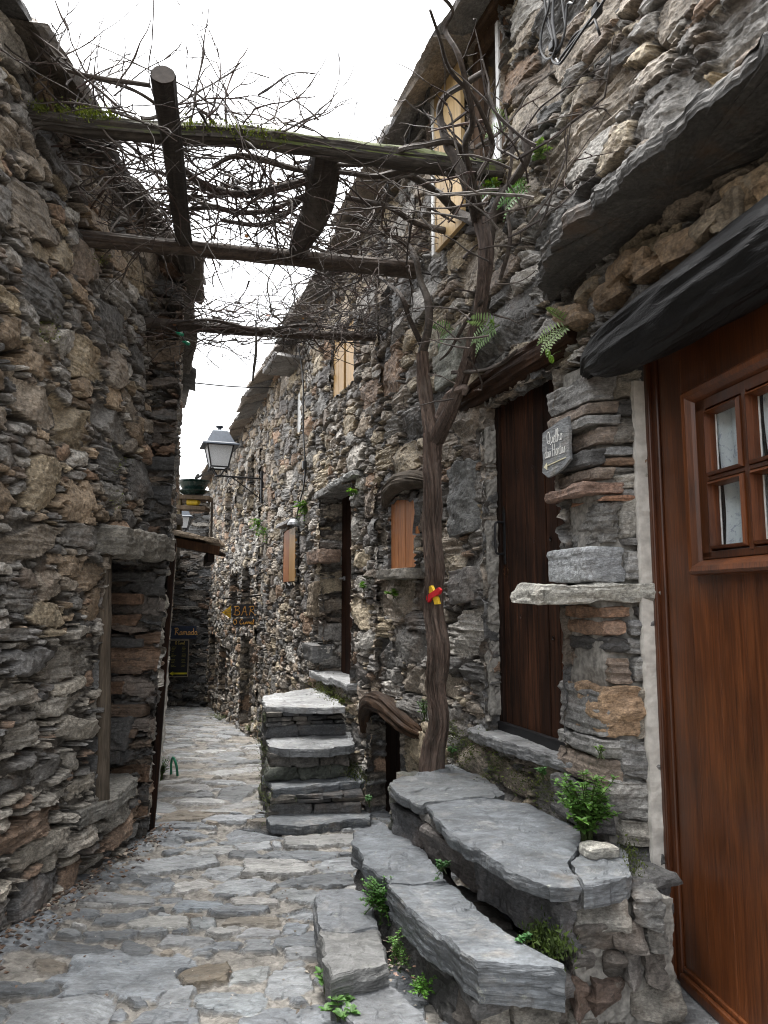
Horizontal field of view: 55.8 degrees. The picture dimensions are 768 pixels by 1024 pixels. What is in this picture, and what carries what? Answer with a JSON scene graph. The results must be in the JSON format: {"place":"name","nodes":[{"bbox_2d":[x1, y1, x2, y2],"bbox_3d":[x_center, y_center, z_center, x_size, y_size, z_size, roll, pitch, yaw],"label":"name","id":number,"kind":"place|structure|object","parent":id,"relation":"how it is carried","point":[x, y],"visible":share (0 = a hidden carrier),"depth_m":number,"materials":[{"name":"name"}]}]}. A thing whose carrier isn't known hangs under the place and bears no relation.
{"place":"outdoors","nodes":[
{"label":"outdoors","id":0,"kind":"place"},
{"bbox_2d":[157,812,259,814],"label":"ground","id":1,"kind":"structure","parent":0,"point":[220,813],"depth_m":16.09,"materials":[{"name":"grey stone"}]},
{"bbox_2d":[167,514,182,689],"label":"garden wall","id":2,"kind":"structure","parent":1,"relation":"on","point":[179,519],"depth_m":13.42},
{"bbox_2d":[168,640,188,676],"bbox_3d":[-4.783,3.405,16.881,0.473,0.861,0.031,0,-7,0],"label":"menu board","id":3,"kind":"object","parent":2,"relation":"attached to","point":[179,660],"visible":1,"depth_m":16.87,"materials":[{"name":"paint"}]},
{"bbox_2d":[170,626,197,638],"bbox_3d":[-4.700,2.811,16.944,0.699,0.289,0.045,0,-7,0],"label":"name board","id":4,"kind":"object","parent":2,"relation":"attached to","point":[183,632],"visible":1,"depth_m":16.93,"materials":[{"name":"paint"}]},
{"bbox_2d":[176,493,212,536],"bbox_3d":[-2.405,0.129,9.179,0.438,0.722,0.260,0,-7,0],"label":"plant shelf","id":5,"kind":"object","parent":2,"relation":"attached to","point":[181,507],"visible":0.69,"depth_m":9.11,"materials":[{"name":"brown wood"}]},
{"bbox_2d":[186,500,200,505],"bbox_3d":[-2.409,-0.120,9.178,0.166,0.084,0.084,0,-7,0],"label":"yellow bottle","id":6,"kind":"object","parent":5,"relation":"on","point":[193,502],"visible":0.98,"depth_m":9.14,"materials":[{"name":"plastic"}]},
{"bbox_2d":[179,489,209,495],"bbox_3d":[-2.420,-0.243,9.213,0.400,0.052,0.400,0,-7,0],"label":"plant saucer","id":7,"kind":"object","parent":5,"relation":"on","point":[202,492],"visible":0.85,"depth_m":9.09,"materials":[{"name":"plastic"}]},
{"bbox_2d":[179,473,209,489],"bbox_3d":[-2.420,-0.382,9.229,0.410,0.231,0.410,0,-7,0],"label":"plant bowl","id":8,"kind":"object","parent":7,"relation":"on","point":[196,483],"visible":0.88,"depth_m":9.09,"materials":[{"name":"green ceramic"}]},
{"bbox_2d":[22,0,454,489],"label":"sky","id":9,"kind":"structure","parent":0,"point":[296,35],"materials":[{"name":"white"}]},
{"bbox_2d":[0,706,532,1023],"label":"path","id":10,"kind":"structure","parent":0,"point":[143,982],"depth_m":3.61,"materials":[{"name":"stone"}]},
{"bbox_2d":[0,0,205,931],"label":"stone house","id":11,"kind":"structure","parent":10,"relation":"on","point":[75,407],"depth_m":3.92,"materials":[{"name":"stone"}]},
{"bbox_2d":[110,213,204,839],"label":"stone house","id":12,"kind":"structure","parent":10,"relation":"on","point":[141,600],"depth_m":5.21,"materials":[{"name":"stone"}]},
{"bbox_2d":[147,539,176,831],"bbox_3d":[-1.794,1.401,5.873,0.143,2.300,1.022,2,-7,-16],"label":"side door","id":13,"kind":"structure","parent":12,"relation":"in","point":[170,579],"depth_m":5.39,"materials":[{"name":"brown wood"}]},
{"bbox_2d":[172,530,225,565],"bbox_3d":[-1.989,0.372,7.525,0.815,0.340,1.137,0,-7,0],"label":"lean to roof","id":14,"kind":"object","parent":12,"relation":"attached to","point":[211,547],"visible":0.76,"depth_m":7.03,"materials":[{"name":"wood"}]},
{"bbox_2d":[196,382,273,388],"bbox_3d":[-1.913,-1.610,9.242,0.066,0.349,1.563,-4,-8,30],"label":"overhead wire","id":15,"kind":"object","parent":12,"relation":"attached to","point":[233,386],"visible":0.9,"depth_m":9.25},
{"bbox_2d":[160,756,169,780],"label":"corner weeds","id":16,"kind":"object","parent":10,"relation":"on","point":[163,769],"visible":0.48,"depth_m":7.55,"materials":[{"name":"green plant"}]},
{"bbox_2d":[170,756,178,775],"bbox_3d":[-2.234,2.721,7.712,0.051,0.237,0.217,5,-9,-38],"label":"garden hose","id":17,"kind":"object","parent":10,"relation":"on","point":[175,763],"visible":0.91,"depth_m":7.68,"materials":[{"name":"green rubber"}]},
{"bbox_2d":[167,492,228,706],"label":"stone house","id":18,"kind":"structure","parent":10,"relation":"on","point":[191,601],"depth_m":17.17,"materials":[{"name":"stone"}]},
{"bbox_2d":[182,511,193,531],"bbox_3d":[-4.668,0.204,16.933,0.440,0.656,0.926,1,-7,-11],"label":"wall lantern","id":19,"kind":"object","parent":18,"relation":"attached to","point":[187,517],"depth_m":16.58,"materials":[{"name":"paint"}]},
{"bbox_2d":[0,822,427,1023],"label":"leaf litter","id":20,"kind":"object","parent":10,"relation":"on","point":[31,920],"visible":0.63,"depth_m":3.65,"materials":[{"name":"brown plant"}]},
{"bbox_2d":[210,713,227,720],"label":"grass clump","id":21,"kind":"object","parent":10,"relation":"on","point":[216,716],"visible":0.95,"depth_m":13.63,"materials":[{"name":"green plant"}]},
{"bbox_2d":[200,400,263,738],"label":"stone house","id":22,"kind":"structure","parent":10,"relation":"on","point":[231,690],"depth_m":13.31,"materials":[{"name":"stone"}]},
{"bbox_2d":[258,688,371,835],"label":"stone steps","id":23,"kind":"structure","parent":10,"relation":"on","point":[307,739],"depth_m":5.84,"materials":[{"name":"stone"}]},
{"bbox_2d":[365,794,371,807],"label":"wall sprig","id":24,"kind":"object","parent":23,"relation":"attached to","point":[368,798],"depth_m":5.62,"materials":[{"name":"green plant"}]},
{"bbox_2d":[318,993,360,1022],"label":"dock weed","id":25,"kind":"object","parent":10,"relation":"on","point":[338,1011],"visible":0.99,"depth_m":2.64,"materials":[{"name":"green plant"}]},
{"bbox_2d":[312,764,686,1023],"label":"stone steps","id":26,"kind":"structure","parent":10,"relation":"on","point":[515,862],"depth_m":2.74,"materials":[{"name":"stone"}]},
{"bbox_2d":[314,966,324,993],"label":"dock weed","id":27,"kind":"object","parent":26,"relation":"on","point":[320,977],"visible":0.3,"depth_m":2.85,"materials":[{"name":"green plant"}]},
{"bbox_2d":[359,875,393,925],"bbox_3d":[-0.022,1.699,3.189,0.163,0.215,0.176,-2,-7,14],"label":"parsley weed","id":28,"kind":"object","parent":26,"relation":"on","point":[378,898],"visible":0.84,"depth_m":3.17,"materials":[{"name":"green plant"}]},
{"bbox_2d":[387,928,411,972],"bbox_3d":[0.060,1.775,2.922,0.103,0.155,0.098,0,-7,0],"label":"trailing weed","id":29,"kind":"object","parent":26,"relation":"on","point":[396,943],"visible":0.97,"depth_m":2.93,"materials":[{"name":"green plant"}]},
{"bbox_2d":[408,972,436,998],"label":"creeping weed","id":30,"kind":"object","parent":26,"relation":"on","point":[420,988],"visible":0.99,"depth_m":2.78,"materials":[{"name":"green plant"}]},
{"bbox_2d":[433,859,451,880],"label":"nettle sprig","id":31,"kind":"object","parent":26,"relation":"on","point":[441,865],"visible":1,"depth_m":3.14,"materials":[{"name":"green plant"}]},
{"bbox_2d":[514,932,531,943],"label":"clover sprig","id":32,"kind":"object","parent":26,"relation":"on","point":[523,937],"visible":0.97,"depth_m":2.56,"materials":[{"name":"green plant"}]},
{"bbox_2d":[551,769,621,840],"bbox_3d":[0.806,1.212,2.966,0.262,0.314,0.290,2,-7,-15],"label":"pellitory bush","id":33,"kind":"object","parent":26,"relation":"on","point":[588,810],"visible":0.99,"depth_m":2.92,"materials":[{"name":"green plant"}]},
{"bbox_2d":[579,840,619,859],"bbox_3d":[0.844,1.320,2.829,0.148,0.061,0.117,1,-7,-12],"label":"pale stone","id":34,"kind":"object","parent":26,"relation":"on","point":[592,850],"visible":0.97,"depth_m":2.79,"materials":[{"name":"white stone"}]},
{"bbox_2d":[236,0,767,1023],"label":"stone house","id":35,"kind":"structure","parent":10,"relation":"on","point":[606,588],"depth_m":3.25,"materials":[{"name":"grey stone"}]},
{"bbox_2d":[199,425,263,503],"bbox_3d":[-2.277,-0.726,10.911,0.949,1.150,0.536,2,-7,-20],"label":"wall lantern","id":36,"kind":"object","parent":35,"relation":"attached to","point":[219,446],"depth_m":10.74,"materials":[{"name":"paint"}]},
{"bbox_2d":[222,594,261,625],"bbox_3d":[-2.119,1.462,10.806,0.587,0.469,0.047,0,-7,-4],"label":"bar sign","id":37,"kind":"object","parent":35,"relation":"attached to","point":[242,610],"visible":1,"depth_m":10.79,"materials":[{"name":"paint"}]},
{"bbox_2d":[248,518,262,533],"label":"wall plant","id":38,"kind":"object","parent":35,"relation":"attached to","point":[255,520],"depth_m":10.88,"materials":[{"name":"green plant"}]},
{"bbox_2d":[256,527,267,542],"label":"wall plant","id":39,"kind":"object","parent":35,"relation":"attached to","point":[264,532],"depth_m":10.48,"materials":[{"name":"green plant"}]},
{"bbox_2d":[27,65,505,341],"bbox_3d":[-0.830,-1.722,4.680,2.718,0.639,2.316,3,-7,-23],"label":"pergola","id":40,"kind":"object","parent":35,"relation":"attached to","point":[163,83],"visible":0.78,"depth_m":4.07,"materials":[{"name":"brown wood"}]},
{"bbox_2d":[287,519,304,525],"bbox_3d":[-1.009,0.175,8.345,0.159,0.195,0.229,-7,-9,44],"label":"wall light","id":41,"kind":"object","parent":35,"relation":"attached to","point":[293,522],"visible":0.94,"depth_m":8.28,"materials":[{"name":"grey metal"}]},
{"bbox_2d":[294,500,307,520],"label":"wall plant","id":42,"kind":"object","parent":35,"relation":"attached to","point":[303,507],"depth_m":8.25,"materials":[{"name":"green plant"}]},
{"bbox_2d":[296,350,306,518],"bbox_3d":[-0.961,-0.942,8.491,0.051,2.109,0.445,2,-7,-17],"label":"drop cable","id":43,"kind":"object","parent":35,"relation":"attached to","point":[304,464],"visible":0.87,"depth_m":8.36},
{"bbox_2d":[0,0,619,771],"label":"grapevine","id":44,"kind":"object","parent":35,"relation":"attached to","point":[480,222],"visible":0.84,"depth_m":4.22,"materials":[{"name":"brown plant"}]},
{"bbox_2d":[176,328,189,345],"bbox_3d":[-1.451,-1.264,5.192,0.134,0.156,0.052,-2,-7,19],"label":"string light","id":45,"kind":"object","parent":44,"relation":"hanging from","point":[182,335],"visible":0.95,"depth_m":5.17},
{"bbox_2d":[252,320,256,380],"bbox_3d":[-0.984,-1.232,5.530,0.036,0.486,0.027,0,-7,0],"label":"hanging stick","id":46,"kind":"object","parent":44,"relation":"hanging from","point":[254,364],"visible":0.97,"depth_m":5.52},
{"bbox_2d":[417,699,427,721],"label":"ivy sprig","id":47,"kind":"object","parent":44,"relation":"attached to","point":[423,708],"visible":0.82,"depth_m":4.59,"materials":[{"name":"green plant"}]},
{"bbox_2d":[467,312,499,355],"bbox_3d":[0.545,-0.988,4.027,0.184,0.224,0.112,-5,-8,34],"label":"fern","id":48,"kind":"object","parent":44,"relation":"attached to","point":[491,327],"visible":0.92,"depth_m":4.03,"materials":[{"name":"green plant"}]},
{"bbox_2d":[480,177,499,200],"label":"fern","id":49,"kind":"object","parent":44,"relation":"attached to","point":[492,184],"visible":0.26,"depth_m":4.10,"materials":[{"name":"green plant"}]},
{"bbox_2d":[483,177,501,197],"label":"yellow herb","id":50,"kind":"object","parent":44,"relation":"attached to","point":[494,181],"visible":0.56,"depth_m":4.11,"materials":[{"name":"green plant"}]},
{"bbox_2d":[485,106,510,137],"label":"fern","id":51,"kind":"object","parent":44,"relation":"attached to","point":[496,122],"visible":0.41,"depth_m":4.00,"materials":[{"name":"green plant"}]},
{"bbox_2d":[496,178,530,221],"bbox_3d":[0.680,-1.621,3.739,0.166,0.231,0.234,0,-7,0],"label":"fern","id":52,"kind":"object","parent":44,"relation":"attached to","point":[513,198],"visible":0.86,"depth_m":3.75,"materials":[{"name":"green plant"}]},
{"bbox_2d":[531,136,552,160],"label":"pennywort","id":53,"kind":"object","parent":44,"relation":"attached to","point":[538,154],"visible":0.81,"depth_m":3.67,"materials":[{"name":"green plant"}]},
{"bbox_2d":[27,96,647,974],"bbox_3d":[-0.402,0.248,5.163,2.859,4.310,5.125,0,-7,0],"label":"moss","id":54,"kind":"object","parent":35,"relation":"attached to","point":[549,940],"visible":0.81,"depth_m":3.65,"materials":[{"name":"green plant"}]},
{"bbox_2d":[339,495,352,674],"bbox_3d":[-0.284,0.692,7.110,0.103,1.840,1.069,2,-7,-20],"label":"plank door","id":55,"kind":"structure","parent":35,"relation":"in","point":[346,622],"depth_m":7.46,"materials":[{"name":"brown wood"}]},
{"bbox_2d":[346,488,357,496],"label":"wall plant","id":56,"kind":"object","parent":35,"relation":"attached to","point":[350,490],"depth_m":6.42,"materials":[{"name":"green plant"}]},
{"bbox_2d":[358,581,366,590],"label":"wall plant","id":57,"kind":"object","parent":35,"relation":"attached to","point":[363,586],"depth_m":6.07,"materials":[{"name":"green plant"}]},
{"bbox_2d":[384,588,398,598],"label":"wall plant","id":58,"kind":"object","parent":35,"relation":"attached to","point":[394,594],"depth_m":5.40,"materials":[{"name":"green plant"}]},
{"bbox_2d":[385,722,400,811],"bbox_3d":[0.164,2.275,5.596,0.033,1.700,0.835,2,-7,-20],"label":"cellar door","id":59,"kind":"structure","parent":35,"relation":"in","point":[392,760],"depth_m":5.88,"materials":[{"name":"brown wood"}]},
{"bbox_2d":[383,84,433,190],"bbox_3d":[0.282,-2.802,4.934,0.032,0.410,1.629,2,-7,-20],"label":"eave cable","id":60,"kind":"object","parent":35,"relation":"attached to","point":[427,95],"visible":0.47,"depth_m":5.07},
{"bbox_2d":[432,320,453,350],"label":"fern","id":61,"kind":"object","parent":35,"relation":"attached to","point":[434,327],"visible":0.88,"depth_m":4.58,"materials":[{"name":"green plant"}]},
{"bbox_2d":[447,746,457,757],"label":"wall sprig","id":62,"kind":"object","parent":35,"relation":"attached to","point":[451,750],"depth_m":4.39,"materials":[{"name":"green plant"}]},
{"bbox_2d":[472,7,509,201],"bbox_3d":[0.662,-2.394,4.395,0.095,1.150,0.413,2,-7,-20],"label":"window","id":63,"kind":"structure","parent":35,"relation":"in","point":[490,44],"depth_m":4.45,"materials":[{"name":"white wood"}]},
{"bbox_2d":[490,317,559,362],"bbox_3d":[0.724,-0.907,3.765,0.064,0.462,0.618,2,-7,-20],"label":"pennywort","id":64,"kind":"object","parent":35,"relation":"attached to","point":[551,357],"visible":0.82,"depth_m":3.48,"materials":[{"name":"green plant"}]},
{"bbox_2d":[494,380,565,750],"bbox_3d":[0.784,0.261,3.816,0.103,1.880,0.812,2,-7,-20],"label":"plank door","id":65,"kind":"structure","parent":35,"relation":"in","point":[530,635],"depth_m":3.91,"materials":[{"name":"brown wood"}]},
{"bbox_2d":[535,767,547,779],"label":"wall sprig","id":66,"kind":"object","parent":35,"relation":"attached to","point":[542,772],"depth_m":3.45,"materials":[{"name":"green plant"}]},
{"bbox_2d":[536,307,569,356],"bbox_3d":[0.796,-0.821,3.353,0.146,0.226,0.170,0,-7,0],"label":"fern","id":67,"kind":"object","parent":35,"relation":"attached to","point":[562,330],"visible":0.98,"depth_m":3.36,"materials":[{"name":"green plant"}]},
{"bbox_2d":[542,416,571,477],"bbox_3d":[0.807,-0.298,3.402,0.018,0.258,0.234,2,-7,-20],"label":"slate sign","id":68,"kind":"object","parent":35,"relation":"attached to","point":[557,446],"visible":1,"depth_m":3.38,"materials":[{"name":"stone"}]},
{"bbox_2d":[539,0,605,64],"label":"cable bundle","id":69,"kind":"object","parent":35,"relation":"attached to","point":[554,47],"visible":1,"depth_m":3.49,"materials":[{"name":"grey plastic"}]},
{"bbox_2d":[593,745,605,758],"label":"sill sprig","id":70,"kind":"object","parent":35,"relation":"attached to","point":[600,750],"visible":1,"depth_m":3.00,"materials":[{"name":"green plant"}]},
{"bbox_2d":[643,303,767,1023],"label":"front door","id":71,"kind":"structure","parent":35,"relation":"in","point":[706,400],"depth_m":2.68,"materials":[{"name":"brown wood"}]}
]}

